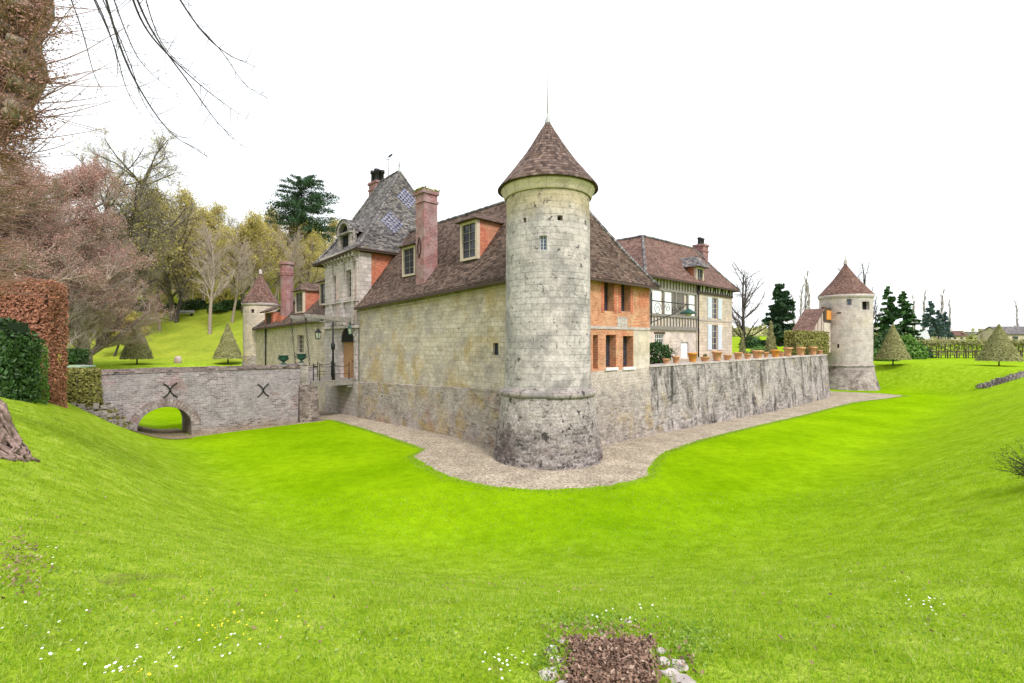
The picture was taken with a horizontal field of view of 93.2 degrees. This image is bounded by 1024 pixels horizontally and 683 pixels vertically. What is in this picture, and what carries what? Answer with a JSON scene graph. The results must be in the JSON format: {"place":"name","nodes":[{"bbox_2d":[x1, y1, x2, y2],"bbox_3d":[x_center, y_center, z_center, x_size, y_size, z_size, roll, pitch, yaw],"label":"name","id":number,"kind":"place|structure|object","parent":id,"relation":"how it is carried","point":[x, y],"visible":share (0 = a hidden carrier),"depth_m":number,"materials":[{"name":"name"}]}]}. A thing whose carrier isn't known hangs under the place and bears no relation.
{"place":"outdoors","nodes":[
{"label":"outdoors","id":0,"kind":"place"},
{"bbox_2d":[0,247,1023,682],"bbox_3d":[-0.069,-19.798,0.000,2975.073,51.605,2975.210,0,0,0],"label":"ground","id":1,"kind":"structure","parent":0,"point":[944,411],"depth_m":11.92,"materials":[{"name":"green plant"}]},
{"bbox_2d":[0,399,39,461],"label":"trunk","id":2,"kind":"object","parent":1,"relation":"on","point":[12,444],"visible":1,"depth_m":9.52,"materials":[{"name":"brown plant"}]},
{"bbox_2d":[0,316,45,402],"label":"yew hedge","id":3,"kind":"object","parent":1,"relation":"on","point":[19,364],"visible":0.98,"depth_m":17.66,"materials":[{"name":"green plant"}]},
{"bbox_2d":[0,278,70,408],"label":"beech hedge","id":4,"kind":"object","parent":1,"relation":"on","point":[42,319],"visible":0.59,"depth_m":20.75,"materials":[{"name":"brown plant"}]},
{"bbox_2d":[29,343,50,404],"bbox_3d":[-19.687,1.272,18.727,2.531,2.828,1.552,0,0,-8],"label":"green hedge","id":5,"kind":"object","parent":1,"relation":"on","point":[43,380],"visible":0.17,"depth_m":19.31,"materials":[{"name":"green plant"}]},
{"bbox_2d":[0,156,112,317],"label":"twiggy tree","id":6,"kind":"object","parent":1,"relation":"on","point":[58,238],"visible":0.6,"depth_m":39.09,"materials":[{"name":"brown plant"}]},
{"bbox_2d":[39,268,84,353],"bbox_3d":[-37.763,-0.930,40.501,3.402,10.146,3.932,0,0,-25],"label":"bare tree","id":7,"kind":"object","parent":1,"relation":"on","point":[70,338],"visible":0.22,"depth_m":40.64,"materials":[{"name":"brown plant"}]},
{"bbox_2d":[62,348,89,364],"bbox_3d":[-32.980,1.101,36.583,1.330,1.249,1.463,0,0,0],"label":"box hedge","id":8,"kind":"object","parent":1,"relation":"on","point":[81,356],"visible":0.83,"depth_m":36.26,"materials":[{"name":"green plant"}]},
{"bbox_2d":[0,152,157,352],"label":"twiggy tree","id":9,"kind":"object","parent":1,"relation":"on","point":[91,173],"visible":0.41,"depth_m":46.93,"materials":[{"name":"brown plant"}]},
{"bbox_2d":[58,291,102,367],"bbox_3d":[-37.857,0.259,41.919,3.119,9.301,3.604,0,0,41],"label":"bare tree","id":10,"kind":"object","parent":1,"relation":"on","point":[79,340],"visible":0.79,"depth_m":42.03,"materials":[{"name":"brown plant"}]},
{"bbox_2d":[58,367,103,407],"bbox_3d":[-24.245,2.823,25.380,4.433,2.954,1.426,0,0,-43],"label":"hedge","id":11,"kind":"object","parent":1,"relation":"on","point":[85,382],"visible":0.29,"depth_m":25.98,"materials":[{"name":"green plant"}]},
{"bbox_2d":[70,403,136,431],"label":"stone wall","id":12,"kind":"structure","parent":1,"relation":"on","point":[109,412],"depth_m":26.27,"materials":[{"name":"grey stone"}]},
{"bbox_2d":[62,220,176,364],"bbox_3d":[-48.150,-5.560,53.644,13.483,18.070,14.948,0,0,22],"label":"twiggy tree","id":13,"kind":"object","parent":1,"relation":"on","point":[135,325],"visible":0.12,"depth_m":56.01,"materials":[{"name":"brown plant"}]},
{"bbox_2d":[95,310,149,356],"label":"leaning tree","id":14,"kind":"object","parent":1,"relation":"on","point":[131,314],"visible":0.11,"depth_m":69.91,"materials":[{"name":"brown plant"}]},
{"bbox_2d":[64,131,186,345],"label":"bare tree","id":15,"kind":"object","parent":1,"relation":"on","point":[124,211],"visible":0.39,"depth_m":75.47,"materials":[{"name":"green plant"}]},
{"bbox_2d":[59,119,209,322],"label":"bare tree","id":16,"kind":"object","parent":1,"relation":"on","point":[144,186],"visible":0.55,"depth_m":80.30,"materials":[{"name":"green plant"}]},
{"bbox_2d":[119,319,153,363],"bbox_3d":[-46.488,0.114,60.021,3.438,5.898,3.551,0,0,0],"label":"pyramid topiary","id":17,"kind":"object","parent":1,"relation":"on","point":[140,351],"visible":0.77,"depth_m":59.21,"materials":[{"name":"green plant"}]},
{"bbox_2d":[0,0,287,301],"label":"old lime tree","id":18,"kind":"object","parent":1,"relation":"on","point":[26,26],"visible":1,"depth_m":8.92,"materials":[{"name":"brown plant"}]},
{"bbox_2d":[133,238,166,330],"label":"bare tree","id":19,"kind":"object","parent":1,"relation":"on","point":[151,290],"visible":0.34,"depth_m":82.91,"materials":[{"name":"brown plant"}]},
{"bbox_2d":[102,178,224,320],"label":"budding tree","id":20,"kind":"object","parent":1,"relation":"on","point":[169,295],"visible":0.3,"depth_m":90.69,"materials":[{"name":"green plant"}]},
{"bbox_2d":[135,425,192,438],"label":"arch path","id":21,"kind":"structure","parent":1,"relation":"on","point":[164,433],"depth_m":29.79,"materials":[{"name":"beige gravel"}]},
{"bbox_2d":[138,219,199,307],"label":"budding tree","id":22,"kind":"object","parent":1,"relation":"on","point":[175,263],"visible":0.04,"depth_m":100.41,"materials":[{"name":"green plant"}]},
{"bbox_2d":[24,473,320,674],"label":"yellow flowers","id":23,"kind":"object","parent":1,"relation":"on","point":[214,617],"visible":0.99,"depth_m":3.45,"materials":[{"name":"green plant"}]},
{"bbox_2d":[125,171,225,322],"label":"bare tree","id":24,"kind":"object","parent":1,"relation":"on","point":[181,291],"visible":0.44,"depth_m":89.38,"materials":[{"name":"green plant"}]},
{"bbox_2d":[60,363,319,434],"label":"stone bridge","id":25,"kind":"structure","parent":1,"relation":"on","point":[206,399],"depth_m":30.60,"materials":[{"name":"stone"}]},
{"bbox_2d":[277,355,289,366],"bbox_3d":[-15.716,1.335,33.292,0.808,0.770,0.720,0,0,0],"label":"garden urn","id":26,"kind":"object","parent":25,"relation":"on","point":[283,358],"visible":1,"depth_m":33.09,"materials":[{"name":"metal"}]},
{"bbox_2d":[295,354,307,364],"bbox_3d":[-14.839,1.255,34.112,0.808,0.770,0.720,0,0,-34],"label":"garden urn","id":27,"kind":"object","parent":25,"relation":"on","point":[301,357],"visible":1,"depth_m":33.91,"materials":[{"name":"green paint"}]},
{"bbox_2d":[155,181,233,285],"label":"budding tree","id":28,"kind":"object","parent":1,"relation":"on","point":[184,196],"visible":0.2,"depth_m":115.13,"materials":[{"name":"yellow plant"}]},
{"bbox_2d":[182,299,208,308],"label":"evergreen shrub","id":29,"kind":"object","parent":1,"relation":"on","point":[195,304],"visible":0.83,"depth_m":100.08,"materials":[{"name":"green plant"}]},
{"bbox_2d":[188,287,213,299],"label":"budding shrub","id":30,"kind":"object","parent":1,"relation":"on","point":[197,296],"visible":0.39,"depth_m":108.89,"materials":[{"name":"green plant"}]},
{"bbox_2d":[176,203,238,300],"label":"budding tree","id":31,"kind":"object","parent":1,"relation":"on","point":[209,221],"visible":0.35,"depth_m":106.21,"materials":[{"name":"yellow plant"}]},
{"bbox_2d":[187,217,236,333],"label":"bare tree","id":32,"kind":"object","parent":1,"relation":"on","point":[214,273],"visible":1,"depth_m":83.35,"materials":[{"name":"beige plant"}]},
{"bbox_2d":[206,303,228,310],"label":"evergreen shrub","id":33,"kind":"object","parent":1,"relation":"on","point":[219,306],"visible":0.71,"depth_m":96.75,"materials":[{"name":"green plant"}]},
{"bbox_2d":[98,220,338,301],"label":"hillside wood","id":34,"kind":"object","parent":1,"relation":"on","point":[231,279],"visible":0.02,"depth_m":107.90,"materials":[{"name":"brown plant"}]},
{"bbox_2d":[196,200,243,276],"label":"budding tree","id":35,"kind":"object","parent":1,"relation":"on","point":[219,210],"visible":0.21,"depth_m":134.15,"materials":[{"name":"yellow plant"}]},
{"bbox_2d":[201,287,240,302],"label":"budding shrub","id":36,"kind":"object","parent":1,"relation":"on","point":[225,294],"visible":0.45,"depth_m":104.81,"materials":[{"name":"green plant"}]},
{"bbox_2d":[121,242,328,293],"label":"hillside undergrowth","id":37,"kind":"object","parent":1,"relation":"on","point":[274,289],"visible":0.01,"depth_m":122.14,"materials":[{"name":"brown plant"}]},
{"bbox_2d":[214,300,240,308],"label":"evergreen shrub","id":38,"kind":"object","parent":1,"relation":"on","point":[229,304],"visible":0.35,"depth_m":99.57,"materials":[{"name":"green plant"}]},
{"bbox_2d":[213,322,242,363],"bbox_3d":[-37.576,0.286,64.008,3.667,5.720,3.664,0,0,0],"label":"pyramid topiary","id":39,"kind":"object","parent":1,"relation":"on","point":[228,348],"visible":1,"depth_m":63.26,"materials":[{"name":"green plant"}]},
{"bbox_2d":[200,202,266,289],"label":"bare tree","id":40,"kind":"object","parent":1,"relation":"on","point":[228,219],"visible":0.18,"depth_m":117.17,"materials":[{"name":"plant"}]},
{"bbox_2d":[223,236,256,322],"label":"bare tree","id":41,"kind":"object","parent":1,"relation":"on","point":[244,272],"visible":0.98,"depth_m":89.68,"materials":[{"name":"beige plant"}]},
{"bbox_2d":[168,419,325,437],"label":"bridge verge","id":42,"kind":"structure","parent":1,"relation":"on","point":[212,433],"depth_m":31.05,"materials":[{"name":"beige gravel"}]},
{"bbox_2d":[229,219,266,287],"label":"bare tree","id":43,"kind":"object","parent":1,"relation":"on","point":[252,278],"visible":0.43,"depth_m":96.50,"materials":[{"name":"brown plant"}]},
{"bbox_2d":[197,206,301,312],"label":"budding tree","id":44,"kind":"object","parent":1,"relation":"on","point":[251,221],"visible":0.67,"depth_m":96.01,"materials":[{"name":"green plant"}]},
{"bbox_2d":[220,221,289,289],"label":"budding tree","id":45,"kind":"object","parent":1,"relation":"on","point":[274,248],"visible":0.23,"depth_m":104.18,"materials":[{"name":"yellow plant"}]},
{"bbox_2d":[241,269,278,364],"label":"round tower","id":46,"kind":"structure","parent":1,"relation":"on","point":[258,298],"depth_m":54.70,"materials":[{"name":"beige stone"}]},
{"bbox_2d":[233,204,290,274],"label":"budding tree","id":47,"kind":"object","parent":1,"relation":"on","point":[266,217],"visible":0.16,"depth_m":126.55,"materials":[{"name":"yellow plant"}]},
{"bbox_2d":[270,224,295,298],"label":"bare tree","id":48,"kind":"object","parent":1,"relation":"on","point":[278,278],"visible":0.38,"depth_m":106.15,"materials":[{"name":"brown plant"}]},
{"bbox_2d":[252,261,324,410],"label":"wing","id":49,"kind":"structure","parent":1,"relation":"on","point":[274,337],"depth_m":47.21,"materials":[{"name":"beige stone"}]},
{"bbox_2d":[252,209,324,280],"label":"budding tree","id":50,"kind":"object","parent":1,"relation":"on","point":[293,231],"visible":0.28,"depth_m":110.17,"materials":[{"name":"yellow plant"}]},
{"bbox_2d":[275,225,309,297],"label":"bare tree","id":51,"kind":"object","parent":1,"relation":"on","point":[293,256],"visible":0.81,"depth_m":98.49,"materials":[{"name":"brown plant"}]},
{"bbox_2d":[259,173,341,271],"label":"pine tree","id":52,"kind":"object","parent":1,"relation":"on","point":[292,203],"visible":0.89,"depth_m":110.44,"materials":[{"name":"green plant"}]},
{"bbox_2d":[278,229,329,286],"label":"budding tree","id":53,"kind":"object","parent":1,"relation":"on","point":[313,242],"visible":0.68,"depth_m":104.35,"materials":[{"name":"yellow plant"}]},
{"bbox_2d":[311,215,340,274],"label":"budding tree","id":54,"kind":"object","parent":1,"relation":"on","point":[333,225],"visible":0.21,"depth_m":128.26,"materials":[{"name":"yellow plant"}]},
{"bbox_2d":[312,154,415,416],"bbox_3d":[-10.224,-4.944,41.642,10.738,22.688,8.363,0,0,-43],"label":"gatehouse","id":55,"kind":"object","parent":1,"relation":"on","point":[357,255],"visible":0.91,"depth_m":37.92,"materials":[{"name":"stone"}]},
{"bbox_2d":[290,314,352,386],"bbox_3d":[-14.132,0.721,36.561,4.047,5.382,3.354,0,0,-43],"label":"drawbridge","id":56,"kind":"object","parent":55,"relation":"attached to","point":[332,380],"visible":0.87,"depth_m":35.47,"materials":[{"name":"grey wood"}]},
{"bbox_2d":[344,342,353,377],"bbox_3d":[-12.569,1.337,37.295,0.161,2.909,1.816,0,0,-43],"label":"door","id":57,"kind":"structure","parent":55,"relation":"in","point":[348,346],"depth_m":37.21,"materials":[{"name":"brown wood"}]},
{"bbox_2d":[0,472,978,682],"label":"fallen leaves","id":58,"kind":"object","parent":1,"relation":"on","point":[613,632],"visible":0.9,"depth_m":3.86,"materials":[{"name":"plant"}]},
{"bbox_2d":[353,186,659,445],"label":"castle wing","id":59,"kind":"structure","parent":1,"relation":"on","point":[431,305],"depth_m":27.34,"materials":[{"name":"beige stone"}]},
{"bbox_2d":[604,283,607,310],"bbox_3d":[4.740,-2.515,25.415,0.873,1.867,0.060,0,0,-43],"label":"window","id":60,"kind":"structure","parent":59,"relation":"in","point":[605,284],"depth_m":25.62,"materials":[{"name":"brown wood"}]},
{"bbox_2d":[606,335,609,366],"bbox_3d":[4.862,0.508,25.529,0.899,1.693,0.060,0,0,-43],"label":"window","id":61,"kind":"structure","parent":59,"relation":"in","point":[607,336],"depth_m":25.73,"materials":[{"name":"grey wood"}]},
{"bbox_2d":[623,336,626,366],"bbox_3d":[6.010,0.543,26.602,0.958,1.684,0.060,0,0,-43],"label":"window","id":62,"kind":"structure","parent":59,"relation":"in","point":[624,337],"depth_m":26.80,"materials":[{"name":"grey wood"}]},
{"bbox_2d":[651,293,696,323],"bbox_3d":[9.895,-1.896,29.395,1.027,1.800,5.215,0,0,45],"label":"iron bracket","id":63,"kind":"object","parent":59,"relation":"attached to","point":[687,312],"visible":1,"depth_m":29.61,"materials":[{"name":"metal"}]},
{"bbox_2d":[2,470,1011,678],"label":"daisies","id":64,"kind":"object","parent":1,"relation":"on","point":[49,653],"visible":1,"depth_m":2.96,"materials":[{"name":"white plant"}]},
{"bbox_2d":[0,447,1023,682],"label":"weeds","id":65,"kind":"object","parent":1,"relation":"on","point":[689,631],"visible":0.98,"depth_m":3.65,"materials":[{"name":"green plant"}]},
{"bbox_2d":[493,67,602,470],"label":"round tower","id":66,"kind":"structure","parent":1,"relation":"on","point":[548,189],"depth_m":20.45,"materials":[{"name":"stone"}]},
{"bbox_2d":[540,236,546,249],"bbox_3d":[1.328,-4.148,20.446,0.317,0.600,0.070,0,0,10],"label":"window","id":67,"kind":"structure","parent":66,"relation":"in","point":[543,239],"depth_m":20.44,"materials":[{"name":"white glass"}]},
{"bbox_2d":[546,630,679,682],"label":"leaf litter","id":68,"kind":"object","parent":1,"relation":"on","point":[633,651],"visible":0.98,"depth_m":2.98,"materials":[{"name":"brown plant"}]},
{"bbox_2d":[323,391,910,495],"bbox_3d":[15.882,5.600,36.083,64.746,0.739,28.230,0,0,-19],"label":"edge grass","id":69,"kind":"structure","parent":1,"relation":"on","point":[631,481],"depth_m":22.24,"materials":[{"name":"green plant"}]},
{"bbox_2d":[538,618,695,682],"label":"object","id":70,"kind":"object","parent":1,"relation":"on","point":[682,678],"visible":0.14,"depth_m":2.89,"materials":[{"name":"plant"}]},
{"bbox_2d":[649,354,829,434],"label":"terrace wall","id":71,"kind":"structure","parent":1,"relation":"on","point":[684,395],"depth_m":34.91,"materials":[{"name":"stone"}]},
{"bbox_2d":[669,338,682,362],"bbox_3d":[10.299,0.554,30.445,0.815,1.582,0.753,0,0,37],"label":"flower pot","id":72,"kind":"object","parent":71,"relation":"on","point":[675,358],"visible":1,"depth_m":30.31,"materials":[{"name":"ceramic"}]},
{"bbox_2d":[711,351,722,360],"bbox_3d":[14.565,1.017,34.386,0.732,0.655,0.721,0,0,0],"label":"flower pot","id":73,"kind":"object","parent":71,"relation":"on","point":[716,355],"visible":1,"depth_m":34.16,"materials":[{"name":"ceramic"}]},
{"bbox_2d":[739,332,745,353],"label":"pyramid topiary","id":74,"kind":"object","parent":1,"relation":"on","point":[742,347],"visible":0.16,"depth_m":61.81,"materials":[{"name":"green plant"}]},
{"bbox_2d":[727,252,772,348],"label":"bare tree","id":75,"kind":"object","parent":1,"relation":"on","point":[743,295],"visible":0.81,"depth_m":79.29,"materials":[{"name":"grey plant"}]},
{"bbox_2d":[738,335,764,348],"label":"evergreen bush","id":76,"kind":"object","parent":1,"relation":"on","point":[751,342],"visible":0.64,"depth_m":107.68,"materials":[{"name":"green plant"}]},
{"bbox_2d":[764,320,777,353],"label":"pyramid topiary","id":77,"kind":"object","parent":1,"relation":"on","point":[770,342],"visible":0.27,"depth_m":59.74,"materials":[{"name":"green plant"}]},
{"bbox_2d":[756,283,795,346],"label":"cypress tree","id":78,"kind":"object","parent":1,"relation":"on","point":[781,308],"visible":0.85,"depth_m":73.35,"materials":[{"name":"green plant"}]},
{"bbox_2d":[803,268,809,309],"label":"poplar tree","id":79,"kind":"object","parent":1,"relation":"on","point":[806,295],"visible":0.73,"depth_m":150.55,"materials":[{"name":"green plant"}]},
{"bbox_2d":[817,250,880,390],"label":"round tower","id":80,"kind":"structure","parent":1,"relation":"on","point":[846,295],"depth_m":59.76,"materials":[{"name":"beige stone"}]},
{"bbox_2d":[792,307,830,351],"bbox_3d":[37.138,-1.390,59.679,10.832,5.699,2.290,0,0,-43],"label":"lean to","id":81,"kind":"object","parent":80,"relation":"attached to","point":[819,319],"visible":0.38,"depth_m":58.84,"materials":[{"name":"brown wood"}]},
{"bbox_2d":[819,254,885,331],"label":"bare tree","id":82,"kind":"object","parent":1,"relation":"on","point":[864,282],"visible":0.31,"depth_m":94.61,"materials":[{"name":"brown plant"}]},
{"bbox_2d":[732,321,982,339],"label":"woodland","id":83,"kind":"object","parent":1,"relation":"on","point":[763,333],"visible":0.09,"depth_m":240.53,"materials":[{"name":"green plant"}]},
{"bbox_2d":[873,332,889,359],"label":"evergreen bush","id":84,"kind":"object","parent":1,"relation":"on","point":[878,340],"visible":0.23,"depth_m":77.05,"materials":[{"name":"green plant"}]},
{"bbox_2d":[873,286,899,334],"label":"spruce tree","id":85,"kind":"object","parent":1,"relation":"on","point":[889,313],"visible":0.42,"depth_m":91.69,"materials":[{"name":"green plant"}]},
{"bbox_2d":[875,324,911,364],"bbox_3d":[50.381,0.413,63.975,3.891,5.612,3.889,0,0,0],"label":"pyramid topiary","id":86,"kind":"object","parent":1,"relation":"on","point":[893,348],"visible":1,"depth_m":63.25,"materials":[{"name":"green plant"}]},
{"bbox_2d":[881,291,923,339],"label":"spruce tree","id":87,"kind":"object","parent":1,"relation":"on","point":[907,314],"visible":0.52,"depth_m":89.23,"materials":[{"name":"green plant"}]},
{"bbox_2d":[900,334,929,358],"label":"evergreen bush","id":88,"kind":"object","parent":1,"relation":"on","point":[915,349],"visible":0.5,"depth_m":78.27,"materials":[{"name":"green plant"}]},
{"bbox_2d":[920,300,942,338],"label":"distant pine","id":89,"kind":"object","parent":1,"relation":"on","point":[933,323],"visible":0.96,"depth_m":159.59,"materials":[{"name":"green plant"}]},
{"bbox_2d":[929,310,947,346],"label":"distant pine","id":90,"kind":"object","parent":1,"relation":"on","point":[942,333],"visible":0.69,"depth_m":164.46,"materials":[{"name":"green plant"}]},
{"bbox_2d":[940,312,955,338],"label":"distant pine","id":91,"kind":"object","parent":1,"relation":"on","point":[948,323],"visible":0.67,"depth_m":169.32,"materials":[{"name":"green plant"}]},
{"bbox_2d":[934,331,967,339],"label":"house","id":92,"kind":"structure","parent":1,"relation":"on","point":[961,335],"depth_m":230.00,"materials":[{"name":"beige paint"}]},
{"bbox_2d":[915,338,1023,357],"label":"pleached hedge","id":93,"kind":"object","parent":1,"relation":"on","point":[967,343],"visible":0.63,"depth_m":83.76,"materials":[{"name":"green plant"}]},
{"bbox_2d":[929,350,1023,357],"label":"rail fence","id":94,"kind":"object","parent":1,"relation":"on","point":[966,351],"visible":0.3,"depth_m":82.71,"materials":[{"name":"brown wood"}]},
{"bbox_2d":[975,324,1023,365],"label":"pyramid topiary","id":95,"kind":"object","parent":1,"relation":"on","point":[999,346],"visible":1,"depth_m":56.29,"materials":[{"name":"green plant"}]},
{"bbox_2d":[975,326,1023,340],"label":"house","id":96,"kind":"structure","parent":1,"relation":"on","point":[1015,332],"depth_m":193.86,"materials":[{"name":"beige paint"}]},
{"bbox_2d":[975,371,1023,387],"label":"low stone wall","id":97,"kind":"structure","parent":1,"relation":"on","point":[1007,378],"depth_m":49.50,"materials":[{"name":"stone"}]},
{"bbox_2d":[990,437,1023,482],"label":"bare bush","id":98,"kind":"object","parent":1,"relation":"on","point":[1015,467],"visible":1,"depth_m":10.19,"materials":[{"name":"green plant"}]},
{"bbox_2d":[0,0,1023,331],"label":"sky","id":99,"kind":"structure","parent":0,"point":[793,136],"materials":[{"name":"white"}]},
{"bbox_2d":[319,391,902,489],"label":"gravel path","id":100,"kind":"structure","parent":0,"point":[476,462],"depth_m":23.12,"materials":[{"name":"beige gravel"}]},
{"bbox_2d":[616,235,739,359],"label":"timber framed house","id":101,"kind":"structure","parent":0,"point":[680,273],"depth_m":41.44,"materials":[{"name":"white paint"}]},
{"bbox_2d":[681,342,686,357],"bbox_3d":[14.268,0.701,40.363,1.280,1.318,0.060,0,0,-43],"label":"door","id":102,"kind":"structure","parent":101,"relation":"in","point":[684,345],"depth_m":40.46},
{"bbox_2d":[712,298,716,318],"bbox_3d":[18.349,-3.003,44.134,1.226,1.911,0.060,0,0,-43],"label":"window","id":103,"kind":"structure","parent":101,"relation":"in","point":[714,300],"depth_m":44.30,"materials":[{"name":"white glass"}]},
{"bbox_2d":[712,325,716,349],"bbox_3d":[18.349,-0.364,44.134,1.226,2.275,0.060,0,0,-43],"label":"window","id":104,"kind":"structure","parent":101,"relation":"in","point":[714,327],"depth_m":44.30,"materials":[{"name":"beige paint"}]},
{"bbox_2d":[650,353,771,363],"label":"courtyard","id":105,"kind":"structure","parent":0,"point":[710,359],"depth_m":41.57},
{"bbox_2d":[650,341,672,363],"bbox_3d":[9.216,0.738,30.813,2.058,1.612,1.729,0,0,0],"label":"green shrub","id":106,"kind":"object","parent":105,"relation":"on","point":[657,348],"visible":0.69,"depth_m":30.40,"materials":[{"name":"green plant"}]},
{"bbox_2d":[783,329,829,355],"bbox_3d":[32.002,0.151,52.310,11.647,2.818,1.673,0,0,-43],"label":"arched hedge","id":107,"kind":"object","parent":105,"relation":"on","point":[806,339],"visible":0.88,"depth_m":50.22,"materials":[{"name":"green plant"}]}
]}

